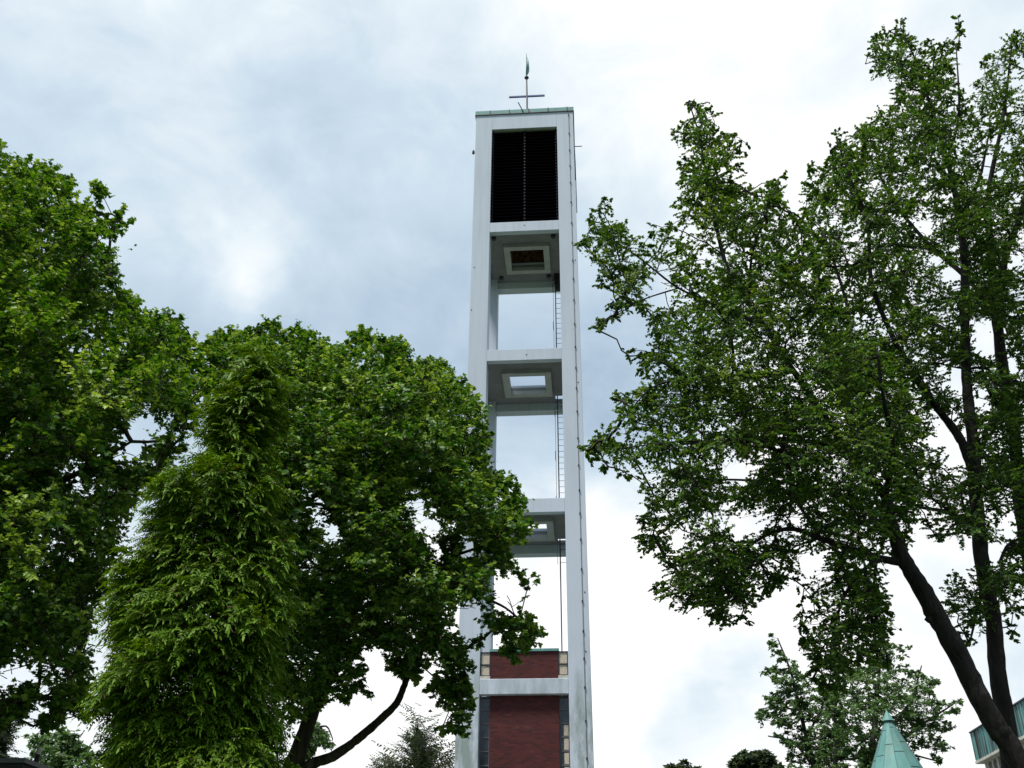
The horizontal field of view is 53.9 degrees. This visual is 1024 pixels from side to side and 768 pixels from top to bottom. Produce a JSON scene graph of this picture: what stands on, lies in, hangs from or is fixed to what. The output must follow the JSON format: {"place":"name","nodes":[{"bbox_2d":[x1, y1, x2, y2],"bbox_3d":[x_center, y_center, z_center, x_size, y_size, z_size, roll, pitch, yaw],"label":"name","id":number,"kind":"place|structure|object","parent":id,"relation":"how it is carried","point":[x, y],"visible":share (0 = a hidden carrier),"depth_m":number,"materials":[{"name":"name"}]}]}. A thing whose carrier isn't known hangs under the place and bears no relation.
{"place":"outdoors","nodes":[
{"label":"outdoors","id":0,"kind":"place"},
{"bbox_2d":[0,0,1023,767],"label":"sky","id":1,"kind":"structure","parent":0,"point":[311,162],"materials":[{"name":"white"}]},
{"bbox_2d":[871,710,922,767],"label":"copper turret","id":2,"kind":"object","parent":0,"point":[893,750],"visible":1,"depth_m":24.56,"materials":[{"name":"teal metal"}]},
{"bbox_2d":[969,697,1023,767],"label":"church building","id":3,"kind":"structure","parent":0,"point":[986,750],"depth_m":38.86,"materials":[{"name":"teal metal"}]},
{"label":"pavement","id":4,"kind":"structure","parent":0,"visible":0},
{"bbox_2d":[454,53,593,767],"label":"bell tower","id":5,"kind":"structure","parent":4,"relation":"on","point":[534,710],"depth_m":44.99,"materials":[{"name":"paint"}]},
{"bbox_2d":[479,697,489,767],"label":"window","id":6,"kind":"structure","parent":5,"relation":"in","point":[484,701],"depth_m":37.01,"materials":[{"name":"glass"}]},
{"bbox_2d":[480,652,490,678],"bbox_3d":[-1.009,10.618,37.970,0.380,1.028,0.140,-2,-30,4],"label":"window","id":7,"kind":"structure","parent":5,"relation":"in","point":[485,658],"depth_m":37.99,"materials":[{"name":"glass"}]},
{"bbox_2d":[558,651,567,677],"bbox_3d":[1.924,10.529,37.775,0.370,1.028,0.140,-2,-30,4],"label":"window","id":8,"kind":"structure","parent":5,"relation":"in","point":[562,655],"depth_m":37.79,"materials":[{"name":"glass"}]},
{"bbox_2d":[559,696,569,767],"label":"window","id":9,"kind":"structure","parent":5,"relation":"in","point":[564,726],"depth_m":36.82,"materials":[{"name":"glass"}]},
{"label":"ground","id":10,"kind":"structure","parent":0,"visible":0},
{"bbox_2d":[0,713,31,758],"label":"tree","id":11,"kind":"object","parent":10,"relation":"on","point":[6,737],"visible":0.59,"depth_m":32.52,"materials":[{"name":"green plant"}]},
{"bbox_2d":[0,758,51,767],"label":"flat roof hut","id":12,"kind":"object","parent":10,"relation":"on","point":[16,763],"visible":1,"depth_m":11.40,"materials":[{"name":"metal"}]},
{"bbox_2d":[34,747,41,762],"bbox_3d":[-6.087,4.852,12.879,0.067,0.395,0.070,0,-30,0],"label":"chimney flue","id":13,"kind":"object","parent":12,"relation":"on","point":[37,755],"visible":0.59,"depth_m":12.91,"materials":[{"name":"metal"}]},
{"bbox_2d":[24,725,97,767],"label":"birch tree","id":14,"kind":"object","parent":10,"relation":"on","point":[66,750],"visible":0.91,"depth_m":25.47,"materials":[{"name":"green plant"}]},
{"bbox_2d":[0,138,216,736],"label":"maple tree","id":15,"kind":"object","parent":10,"relation":"on","point":[92,405],"visible":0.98,"depth_m":12.38,"materials":[{"name":"green plant"}]},
{"bbox_2d":[68,340,308,767],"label":"cypress tree","id":16,"kind":"object","parent":10,"relation":"on","point":[164,636],"visible":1,"depth_m":8.75,"materials":[{"name":"green plant"}]},
{"bbox_2d":[305,721,336,760],"bbox_3d":[-4.810,11.452,23.377,0.986,7.045,1.056,0,-30,0],"label":"tree","id":17,"kind":"object","parent":10,"relation":"on","point":[320,736],"visible":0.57,"depth_m":24.73,"materials":[{"name":"green plant"}]},
{"bbox_2d":[195,314,548,767],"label":"maple tree","id":18,"kind":"object","parent":10,"relation":"on","point":[387,414],"visible":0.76,"depth_m":14.12,"materials":[{"name":"green plant"}]},
{"bbox_2d":[366,702,454,767],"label":"fir tree","id":19,"kind":"object","parent":10,"relation":"on","point":[419,752],"visible":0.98,"depth_m":43.28,"materials":[{"name":"green plant"}]},
{"bbox_2d":[663,758,701,767],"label":"young tree","id":20,"kind":"object","parent":10,"relation":"on","point":[682,763],"visible":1,"depth_m":35.93,"materials":[{"name":"green plant"}]},
{"bbox_2d":[726,748,785,767],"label":"round bush","id":21,"kind":"object","parent":10,"relation":"on","point":[758,758],"visible":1,"depth_m":33.84,"materials":[{"name":"green plant"}]},
{"bbox_2d":[574,99,1023,767],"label":"lime tree","id":22,"kind":"object","parent":10,"relation":"on","point":[868,455],"visible":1,"depth_m":14.69,"materials":[{"name":"green plant"}]},
{"bbox_2d":[754,633,850,767],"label":"robinia tree","id":23,"kind":"object","parent":10,"relation":"on","point":[806,743],"visible":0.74,"depth_m":30.01,"materials":[{"name":"green plant"}]},
{"bbox_2d":[811,642,963,767],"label":"robinia tree","id":24,"kind":"object","parent":10,"relation":"on","point":[864,755],"visible":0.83,"depth_m":28.73,"materials":[{"name":"green plant"}]},
{"bbox_2d":[798,14,1023,767],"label":"lime tree","id":25,"kind":"object","parent":10,"relation":"on","point":[972,521],"visible":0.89,"depth_m":19.23,"materials":[{"name":"green plant"}]},
{"bbox_2d":[952,29,1023,597],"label":"lime tree","id":26,"kind":"object","parent":10,"relation":"on","point":[1016,215],"visible":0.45,"depth_m":23.25,"materials":[{"name":"green plant"}]}
]}

